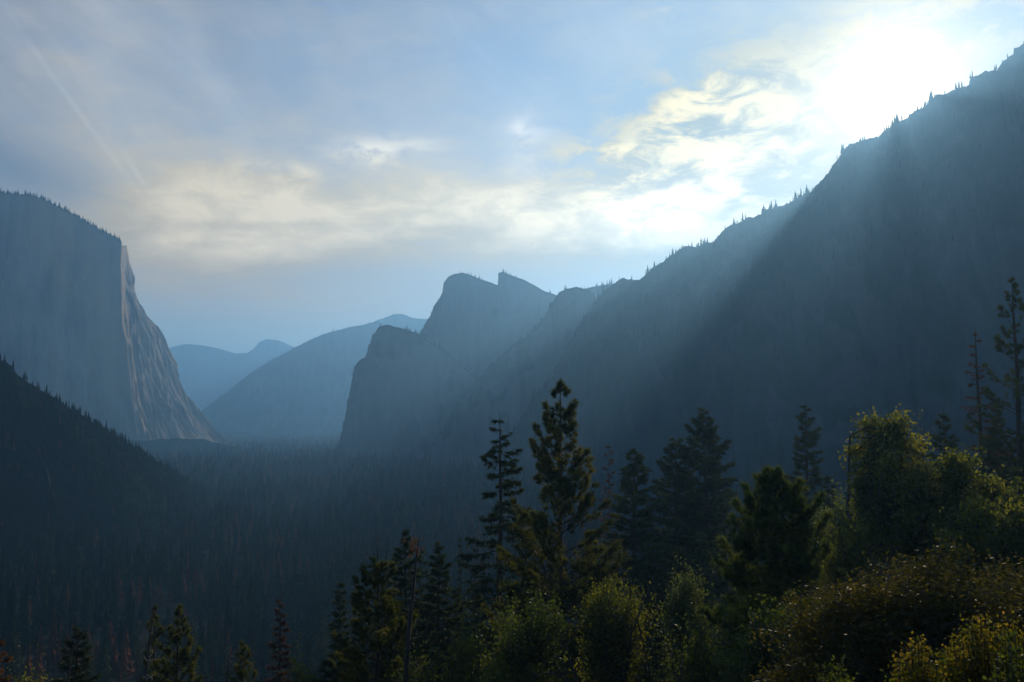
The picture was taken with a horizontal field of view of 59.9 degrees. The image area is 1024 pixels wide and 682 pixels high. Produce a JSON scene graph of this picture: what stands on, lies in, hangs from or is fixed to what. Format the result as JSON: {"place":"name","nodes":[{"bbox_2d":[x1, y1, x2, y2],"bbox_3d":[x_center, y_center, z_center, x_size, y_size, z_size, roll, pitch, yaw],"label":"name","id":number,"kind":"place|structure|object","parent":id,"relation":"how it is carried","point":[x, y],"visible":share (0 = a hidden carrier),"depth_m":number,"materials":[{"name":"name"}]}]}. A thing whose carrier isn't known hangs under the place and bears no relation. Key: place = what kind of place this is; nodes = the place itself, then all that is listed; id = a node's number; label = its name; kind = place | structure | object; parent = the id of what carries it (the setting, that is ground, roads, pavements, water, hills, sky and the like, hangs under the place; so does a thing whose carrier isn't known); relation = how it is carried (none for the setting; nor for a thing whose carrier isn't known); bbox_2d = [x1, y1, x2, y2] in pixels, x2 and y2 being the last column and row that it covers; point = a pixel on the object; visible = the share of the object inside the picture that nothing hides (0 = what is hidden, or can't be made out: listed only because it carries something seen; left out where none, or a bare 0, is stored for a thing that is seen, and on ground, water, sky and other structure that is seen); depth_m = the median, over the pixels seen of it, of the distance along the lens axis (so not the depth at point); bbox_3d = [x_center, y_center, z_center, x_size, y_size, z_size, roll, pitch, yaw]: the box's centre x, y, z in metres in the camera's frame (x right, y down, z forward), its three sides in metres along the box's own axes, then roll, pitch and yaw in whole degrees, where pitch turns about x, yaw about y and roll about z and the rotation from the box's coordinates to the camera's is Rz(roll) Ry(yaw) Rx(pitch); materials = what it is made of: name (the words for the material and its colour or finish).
{"place":"outdoors","nodes":[
{"label":"outdoors","id":0,"kind":"place"},
{"bbox_2d":[0,360,223,570],"bbox_3d":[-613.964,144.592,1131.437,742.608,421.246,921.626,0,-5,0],"label":"shaded slope","id":1,"kind":"structure","parent":0,"point":[12,517],"depth_m":860.65,"materials":[{"name":"green plant"}]},
{"bbox_2d":[0,193,233,445],"bbox_3d":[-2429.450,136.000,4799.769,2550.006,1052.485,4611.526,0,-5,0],"label":"granite cliff","id":2,"kind":"structure","parent":0,"point":[80,328],"depth_m":3182.87,"materials":[{"name":"grey stone"}]},
{"bbox_2d":[127,438,242,453],"bbox_3d":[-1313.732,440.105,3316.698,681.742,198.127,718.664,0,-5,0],"label":"talus slope","id":3,"kind":"structure","parent":0,"point":[162,444],"depth_m":3225.59,"materials":[{"name":"stone"}]},
{"bbox_2d":[169,339,294,410],"bbox_3d":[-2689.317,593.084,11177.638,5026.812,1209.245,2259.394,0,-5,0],"label":"distant dome","id":4,"kind":"structure","parent":0,"point":[208,376],"depth_m":10962.68,"materials":[{"name":"stone"}]},
{"bbox_2d":[202,322,382,433],"bbox_3d":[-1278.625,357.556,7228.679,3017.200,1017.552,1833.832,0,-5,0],"label":"wooded ridge","id":5,"kind":"structure","parent":0,"point":[305,386],"depth_m":7005.86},
{"bbox_2d":[372,314,427,333],"bbox_3d":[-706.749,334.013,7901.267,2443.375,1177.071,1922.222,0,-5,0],"label":"hazy shoulder","id":6,"kind":"object","parent":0,"point":[401,321],"visible":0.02,"depth_m":7913.13},
{"bbox_2d":[333,325,475,458],"bbox_3d":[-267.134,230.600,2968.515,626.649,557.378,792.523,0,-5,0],"label":"cliff buttress","id":7,"kind":"structure","parent":0,"point":[408,388],"depth_m":2838.08,"materials":[{"name":"stone"}]},
{"bbox_2d":[0,433,895,681],"bbox_3d":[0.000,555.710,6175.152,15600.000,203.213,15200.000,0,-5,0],"label":"ground","id":8,"kind":"structure","parent":0,"point":[162,611],"depth_m":702.30,"materials":[{"name":"green plant"}]},
{"bbox_2d":[0,639,13,681],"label":"dead conifer","id":9,"kind":"object","parent":8,"relation":"on","point":[2,672],"visible":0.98,"depth_m":95.64,"materials":[{"name":"brown plant"}]},
{"bbox_2d":[9,632,22,681],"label":"forest conifer","id":10,"kind":"object","parent":8,"relation":"on","point":[17,648],"visible":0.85,"depth_m":402.39,"materials":[{"name":"green plant"}]},
{"bbox_2d":[6,640,52,681],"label":"leafy bush","id":11,"kind":"object","parent":8,"relation":"on","point":[23,678],"visible":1,"depth_m":60.13,"materials":[{"name":"green plant"}]},
{"bbox_2d":[33,652,38,679],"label":"forest conifer","id":12,"kind":"object","parent":8,"relation":"on","point":[35,670],"visible":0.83,"depth_m":402.10,"materials":[{"name":"green plant"}]},
{"bbox_2d":[67,645,73,681],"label":"dead snag","id":13,"kind":"object","parent":8,"relation":"on","point":[68,678],"visible":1,"depth_m":89.37,"materials":[{"name":"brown wood"}]},
{"bbox_2d":[53,626,102,681],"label":"fir tree","id":14,"kind":"object","parent":8,"relation":"on","point":[78,674],"visible":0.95,"depth_m":104.73,"materials":[{"name":"green plant"}]},
{"bbox_2d":[85,636,96,681],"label":"forest conifer","id":15,"kind":"object","parent":8,"relation":"on","point":[92,674],"visible":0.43,"depth_m":400.27,"materials":[{"name":"green plant"}]},
{"bbox_2d":[99,654,111,681],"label":"forest conifer","id":16,"kind":"object","parent":8,"relation":"on","point":[104,671],"visible":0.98,"depth_m":372.42,"materials":[{"name":"green plant"}]},
{"bbox_2d":[138,649,145,678],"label":"forest conifer","id":17,"kind":"object","parent":8,"relation":"on","point":[142,669],"visible":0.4,"depth_m":403.10,"materials":[{"name":"green plant"}]},
{"bbox_2d":[144,608,156,681],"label":"dead snag","id":18,"kind":"object","parent":8,"relation":"on","point":[146,667],"visible":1,"depth_m":83.86,"materials":[{"name":"grey wood"}]},
{"bbox_2d":[140,604,170,681],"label":"pine tree","id":19,"kind":"object","parent":8,"relation":"on","point":[159,630],"visible":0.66,"depth_m":101.17,"materials":[{"name":"green plant"}]},
{"bbox_2d":[149,603,202,681],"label":"pine tree","id":20,"kind":"object","parent":8,"relation":"on","point":[167,669],"visible":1,"depth_m":91.41,"materials":[{"name":"green plant"}]},
{"bbox_2d":[179,617,199,681],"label":"forest conifer","id":21,"kind":"object","parent":8,"relation":"on","point":[193,635],"visible":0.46,"depth_m":404.27,"materials":[{"name":"green plant"}]},
{"bbox_2d":[183,626,200,679],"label":"forest conifer","id":22,"kind":"object","parent":8,"relation":"on","point":[197,669],"visible":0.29,"depth_m":406.81,"materials":[{"name":"green plant"}]},
{"bbox_2d":[222,640,257,681],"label":"pine tree","id":23,"kind":"object","parent":8,"relation":"on","point":[242,674],"visible":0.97,"depth_m":95.53,"materials":[{"name":"green plant"}]},
{"bbox_2d":[247,663,253,681],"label":"forest conifer","id":24,"kind":"object","parent":8,"relation":"on","point":[251,672],"visible":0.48,"depth_m":376.32,"materials":[{"name":"green plant"}]},
{"bbox_2d":[266,649,280,681],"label":"forest conifer","id":25,"kind":"object","parent":8,"relation":"on","point":[271,664],"visible":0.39,"depth_m":370.55,"materials":[{"name":"green plant"}]},
{"bbox_2d":[263,599,293,681],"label":"dead conifer","id":26,"kind":"object","parent":8,"relation":"on","point":[278,667],"visible":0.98,"depth_m":114.72,"materials":[{"name":"brown plant"}]},
{"bbox_2d":[284,652,293,679],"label":"forest conifer","id":27,"kind":"object","parent":8,"relation":"on","point":[288,669],"visible":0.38,"depth_m":398.27,"materials":[{"name":"green plant"}]},
{"bbox_2d":[298,655,303,680],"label":"forest conifer","id":28,"kind":"object","parent":8,"relation":"on","point":[299,664],"visible":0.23,"depth_m":373.82,"materials":[{"name":"green plant"}]},
{"bbox_2d":[282,642,323,681],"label":"leafy bush","id":29,"kind":"object","parent":8,"relation":"on","point":[306,678],"visible":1,"depth_m":58.45,"materials":[{"name":"green plant"}]},
{"bbox_2d":[314,616,331,680],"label":"forest conifer","id":30,"kind":"object","parent":8,"relation":"on","point":[324,648],"visible":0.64,"depth_m":388.22,"materials":[{"name":"green plant"}]},
{"bbox_2d":[310,658,338,681],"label":"fir tree","id":31,"kind":"object","parent":8,"relation":"on","point":[328,664],"visible":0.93,"depth_m":60.25,"materials":[{"name":"green plant"}]},
{"bbox_2d":[324,582,351,681],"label":"fir tree","id":32,"kind":"object","parent":8,"relation":"on","point":[340,620],"visible":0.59,"depth_m":115.44,"materials":[{"name":"green plant"}]},
{"bbox_2d":[142,430,535,476],"bbox_3d":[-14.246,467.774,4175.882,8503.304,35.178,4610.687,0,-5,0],"label":"valley forest","id":33,"kind":"object","parent":8,"relation":"on","point":[184,458],"visible":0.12,"depth_m":2597.06,"materials":[{"name":"green plant"}]},
{"bbox_2d":[345,600,375,681],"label":"fir tree","id":34,"kind":"object","parent":8,"relation":"on","point":[366,652],"visible":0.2,"depth_m":97.42,"materials":[{"name":"green plant"}]},
{"bbox_2d":[371,531,381,680],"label":"dead snag","id":35,"kind":"object","parent":8,"relation":"on","point":[377,554],"visible":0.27,"depth_m":110.09,"materials":[{"name":"grey wood"}]},
{"bbox_2d":[328,555,429,681],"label":"pine tree","id":36,"kind":"object","parent":8,"relation":"on","point":[358,662],"visible":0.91,"depth_m":64.20,"materials":[{"name":"green plant"}]},
{"bbox_2d":[368,573,397,681],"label":"fir tree","id":37,"kind":"object","parent":8,"relation":"on","point":[386,586],"visible":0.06,"depth_m":118.77,"materials":[{"name":"green plant"}]},
{"bbox_2d":[379,542,387,672],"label":"dead snag","id":38,"kind":"object","parent":8,"relation":"on","point":[385,584],"visible":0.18,"depth_m":115.81,"materials":[{"name":"grey wood"}]},
{"bbox_2d":[386,611,414,681],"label":"fir tree","id":39,"kind":"object","parent":8,"relation":"on","point":[396,650],"visible":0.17,"depth_m":89.46,"materials":[{"name":"green plant"}]},
{"bbox_2d":[368,526,441,681],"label":"fir tree","id":40,"kind":"object","parent":8,"relation":"on","point":[405,584],"visible":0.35,"depth_m":101.30,"materials":[{"name":"green plant"}]},
{"bbox_2d":[403,537,424,681],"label":"dead snag","id":41,"kind":"object","parent":8,"relation":"on","point":[408,642],"visible":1,"depth_m":56.57,"materials":[{"name":"grey wood"}]},
{"bbox_2d":[379,638,455,681],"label":"leafy bush","id":42,"kind":"object","parent":8,"relation":"on","point":[420,674],"visible":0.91,"depth_m":56.36,"materials":[{"name":"green plant"}]},
{"bbox_2d":[410,543,435,654],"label":"fir tree","id":43,"kind":"object","parent":8,"relation":"on","point":[422,573],"visible":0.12,"depth_m":125.77,"materials":[{"name":"green plant"}]},
{"bbox_2d":[419,582,442,671],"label":"fir tree","id":44,"kind":"object","parent":8,"relation":"on","point":[432,645],"visible":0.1,"depth_m":105.55,"materials":[{"name":"green plant"}]},
{"bbox_2d":[409,538,470,681],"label":"fir tree","id":45,"kind":"object","parent":8,"relation":"on","point":[438,634],"visible":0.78,"depth_m":89.44,"materials":[{"name":"green plant"}]},
{"bbox_2d":[440,586,469,676],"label":"fir tree","id":46,"kind":"object","parent":8,"relation":"on","point":[454,595],"visible":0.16,"depth_m":95.85,"materials":[{"name":"green plant"}]},
{"bbox_2d":[451,534,469,639],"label":"fir tree","id":47,"kind":"object","parent":8,"relation":"on","point":[460,570],"visible":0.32,"depth_m":137.32,"materials":[{"name":"green plant"}]},
{"bbox_2d":[431,601,497,681],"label":"leafy tree","id":48,"kind":"object","parent":8,"relation":"on","point":[466,674],"visible":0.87,"depth_m":54.21,"materials":[{"name":"green plant"}]},
{"bbox_2d":[462,572,492,677],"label":"fir tree","id":49,"kind":"object","parent":8,"relation":"on","point":[469,592],"visible":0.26,"depth_m":109.18,"materials":[{"name":"green plant"}]},
{"bbox_2d":[0,461,967,681],"bbox_3d":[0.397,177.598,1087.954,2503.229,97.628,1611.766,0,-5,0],"label":"valley forest","id":50,"kind":"object","parent":8,"relation":"on","point":[230,525],"visible":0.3,"depth_m":731.67,"materials":[{"name":"green plant"}]},
{"bbox_2d":[450,413,543,681],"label":"old conifer","id":51,"kind":"object","parent":8,"relation":"on","point":[501,486],"visible":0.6,"depth_m":86.45,"materials":[{"name":"green plant"}]},
{"bbox_2d":[0,42,1023,559],"bbox_3d":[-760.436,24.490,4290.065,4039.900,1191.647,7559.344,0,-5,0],"label":"ridge forest","id":52,"kind":"object","parent":8,"relation":"on","point":[152,470],"visible":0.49,"depth_m":1024.62,"materials":[{"name":"green plant"}]},
{"bbox_2d":[461,580,577,681],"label":"leafy tree","id":53,"kind":"object","parent":8,"relation":"on","point":[522,653],"visible":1,"depth_m":48.20,"materials":[{"name":"green plant"}]},
{"bbox_2d":[477,378,642,681],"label":"pine tree","id":54,"kind":"object","parent":8,"relation":"on","point":[600,571],"visible":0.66,"depth_m":67.85,"materials":[{"name":"green plant"}]},
{"bbox_2d":[573,527,597,668],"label":"fir tree","id":55,"kind":"object","parent":8,"relation":"on","point":[581,554],"visible":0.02,"depth_m":110.25,"materials":[{"name":"green plant"}]},
{"bbox_2d":[580,540,616,670],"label":"fir tree","id":56,"kind":"object","parent":8,"relation":"on","point":[601,557],"visible":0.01,"depth_m":101.86,"materials":[{"name":"green plant"}]},
{"bbox_2d":[600,442,618,594],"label":"dead conifer","id":57,"kind":"object","parent":8,"relation":"on","point":[609,484],"visible":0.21,"depth_m":140.70,"materials":[{"name":"wood"}]},
{"bbox_2d":[565,557,674,681],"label":"leafy tree","id":58,"kind":"object","parent":8,"relation":"on","point":[613,635],"visible":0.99,"depth_m":50.01,"materials":[{"name":"green plant"}]},
{"bbox_2d":[600,445,675,673],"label":"fir tree","id":59,"kind":"object","parent":8,"relation":"on","point":[632,492],"visible":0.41,"depth_m":112.79,"materials":[{"name":"green plant"}]},
{"bbox_2d":[627,602,668,681],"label":"fir tree","id":60,"kind":"object","parent":8,"relation":"on","point":[652,631],"visible":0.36,"depth_m":58.18,"materials":[{"name":"green plant"}]},
{"bbox_2d":[633,523,671,680],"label":"fir tree","id":61,"kind":"object","parent":8,"relation":"on","point":[655,556],"visible":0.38,"depth_m":104.01,"materials":[{"name":"green plant"}]},
{"bbox_2d":[636,437,714,643],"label":"fir tree","id":62,"kind":"object","parent":8,"relation":"on","point":[674,522],"visible":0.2,"depth_m":130.30,"materials":[{"name":"green plant"}]},
{"bbox_2d":[639,595,738,681],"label":"oak thicket","id":63,"kind":"object","parent":8,"relation":"on","point":[695,663],"visible":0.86,"depth_m":38.95,"materials":[{"name":"green plant"}]},
{"bbox_2d":[650,552,729,681],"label":"leafy tree","id":64,"kind":"object","parent":8,"relation":"on","point":[680,606],"visible":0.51,"depth_m":56.50,"materials":[{"name":"green plant"}]},
{"bbox_2d":[655,407,742,655],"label":"fir tree","id":65,"kind":"object","parent":8,"relation":"on","point":[708,467],"visible":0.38,"depth_m":126.08,"materials":[{"name":"green plant"}]},
{"bbox_2d":[689,529,723,676],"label":"fir tree","id":66,"kind":"object","parent":8,"relation":"on","point":[699,550],"visible":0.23,"depth_m":98.26,"materials":[{"name":"green plant"}]},
{"bbox_2d":[705,494,740,657],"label":"fir tree","id":67,"kind":"object","parent":8,"relation":"on","point":[718,582],"visible":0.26,"depth_m":110.18,"materials":[{"name":"green plant"}]},
{"bbox_2d":[726,504,766,665],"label":"fir tree","id":68,"kind":"object","parent":8,"relation":"on","point":[732,591],"visible":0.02,"depth_m":98.08,"materials":[{"name":"green plant"}]},
{"bbox_2d":[708,586,825,681],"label":"oak thicket","id":69,"kind":"object","parent":8,"relation":"on","point":[750,657],"visible":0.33,"depth_m":32.97,"materials":[{"name":"green plant"}]},
{"bbox_2d":[695,463,849,677],"bbox_3d":[13.639,15.516,44.934,9.465,18.605,8.440,-3,-6,34],"label":"bushy pine","id":70,"kind":"object","parent":8,"relation":"on","point":[767,524],"visible":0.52,"depth_m":44.65,"materials":[{"name":"green plant"}]},
{"bbox_2d":[777,404,832,612],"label":"fir tree","id":71,"kind":"object","parent":8,"relation":"on","point":[807,457],"visible":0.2,"depth_m":126.81,"materials":[{"name":"green plant"}]},
{"bbox_2d":[810,475,838,597],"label":"fir tree","id":72,"kind":"object","parent":8,"relation":"on","point":[828,491],"visible":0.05,"depth_m":102.81,"materials":[{"name":"green plant"}]},
{"bbox_2d":[815,654,857,681],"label":"manzanita shrub","id":73,"kind":"object","parent":8,"relation":"on","point":[831,675],"visible":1,"depth_m":9.71,"materials":[{"name":"green plant"}]},
{"bbox_2d":[810,506,882,592],"bbox_3d":[19.291,18.018,50.956,4.845,16.787,5.091,-3,-6,36],"label":"leafy tree","id":74,"kind":"object","parent":8,"relation":"on","point":[844,553],"visible":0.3,"depth_m":50.98,"materials":[{"name":"green plant"}]},
{"bbox_2d":[811,479,894,586],"bbox_3d":[24.466,20.973,64.593,7.670,21.883,6.475,4,-6,-41],"label":"oak tree","id":75,"kind":"object","parent":8,"relation":"on","point":[840,517],"visible":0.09,"depth_m":64.70,"materials":[{"name":"green plant"}]},
{"bbox_2d":[749,525,1023,681],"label":"oak thicket","id":76,"kind":"object","parent":8,"relation":"on","point":[867,630],"visible":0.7,"depth_m":23.48,"materials":[{"name":"green plant"}]},
{"bbox_2d":[835,403,954,583],"bbox_3d":[25.499,15.967,58.756,7.379,23.764,10.461,-1,-5,12],"label":"oak tree","id":77,"kind":"object","parent":8,"relation":"on","point":[885,449],"visible":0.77,"depth_m":58.42,"materials":[{"name":"green plant"}]},
{"bbox_2d":[879,631,950,681],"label":"manzanita shrub","id":78,"kind":"object","parent":8,"relation":"on","point":[921,672],"visible":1,"depth_m":8.75,"materials":[{"name":"green plant"}]},
{"bbox_2d":[908,446,941,578],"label":"fir tree","id":79,"kind":"object","parent":8,"relation":"on","point":[927,465],"visible":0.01,"depth_m":102.75,"materials":[{"name":"green plant"}]},
{"bbox_2d":[927,412,960,578],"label":"fir tree","id":80,"kind":"object","parent":8,"relation":"on","point":[945,440],"visible":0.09,"depth_m":95.10,"materials":[{"name":"green plant"}]},
{"bbox_2d":[888,440,1023,577],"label":"oak tree","id":81,"kind":"object","parent":8,"relation":"on","point":[953,481],"visible":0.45,"depth_m":54.95,"materials":[{"name":"green plant"}]},
{"bbox_2d":[916,485,1023,586],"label":"oak tree","id":82,"kind":"object","parent":8,"relation":"on","point":[1000,531],"visible":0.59,"depth_m":48.78,"materials":[{"name":"green plant"}]},
{"bbox_2d":[930,605,1023,681],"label":"manzanita shrub","id":83,"kind":"object","parent":8,"relation":"on","point":[976,663],"visible":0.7,"depth_m":9.20,"materials":[{"name":"green plant"}]},
{"bbox_2d":[961,331,1011,499],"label":"dead conifer","id":84,"kind":"object","parent":8,"relation":"on","point":[978,398],"visible":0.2,"depth_m":85.33,"materials":[{"name":"wood"}]},
{"bbox_2d":[964,277,1023,494],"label":"pine tree","id":85,"kind":"object","parent":8,"relation":"on","point":[993,431],"visible":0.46,"depth_m":74.39,"materials":[{"name":"green plant"}]},
{"bbox_2d":[969,549,1023,657],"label":"oak thicket","id":86,"kind":"object","parent":8,"relation":"on","point":[1016,589],"visible":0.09,"depth_m":27.10,"materials":[{"name":"green plant"}]},
{"bbox_2d":[979,402,1015,498],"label":"fir tree","id":87,"kind":"object","parent":8,"relation":"on","point":[999,414],"visible":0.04,"depth_m":103.20,"materials":[{"name":"green plant"}]},
{"bbox_2d":[982,631,1023,681],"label":"manzanita shrub","id":88,"kind":"object","parent":8,"relation":"on","point":[1015,673],"visible":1,"depth_m":7.79,"materials":[{"name":"green plant"}]},
{"bbox_2d":[1002,429,1017,502],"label":"fir tree","id":89,"kind":"object","parent":8,"relation":"on","point":[1008,463],"visible":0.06,"depth_m":91.11,"materials":[{"name":"green plant"}]},
{"bbox_2d":[421,272,556,377],"bbox_3d":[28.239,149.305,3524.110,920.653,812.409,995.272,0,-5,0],"label":"twin spires","id":90,"kind":"object","parent":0,"point":[477,325],"visible":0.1,"depth_m":3380.63,"materials":[{"name":"stone"}]},
{"bbox_2d":[426,287,593,465],"bbox_3d":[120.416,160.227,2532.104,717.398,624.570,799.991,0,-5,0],"label":"rounded buttress","id":91,"kind":"structure","parent":0,"point":[512,379],"depth_m":2447.17,"materials":[{"name":"stone"}]},
{"bbox_2d":[0,0,1023,352],"label":"sky","id":92,"kind":"structure","parent":0,"point":[293,173],"materials":[{"name":"blue"}]},
{"bbox_2d":[586,284,611,299],"bbox_3d":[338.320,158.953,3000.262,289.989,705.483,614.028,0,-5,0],"label":"saddle","id":93,"kind":"object","parent":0,"point":[595,289],"visible":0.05,"depth_m":3022.66,"materials":[{"name":"stone"}]},
{"bbox_2d":[497,44,1023,494],"bbox_3d":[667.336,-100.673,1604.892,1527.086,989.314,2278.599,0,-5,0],"label":"long ridge","id":94,"kind":"structure","parent":0,"point":[687,345],"depth_m":1715.26,"materials":[{"name":"stone"}]}
]}

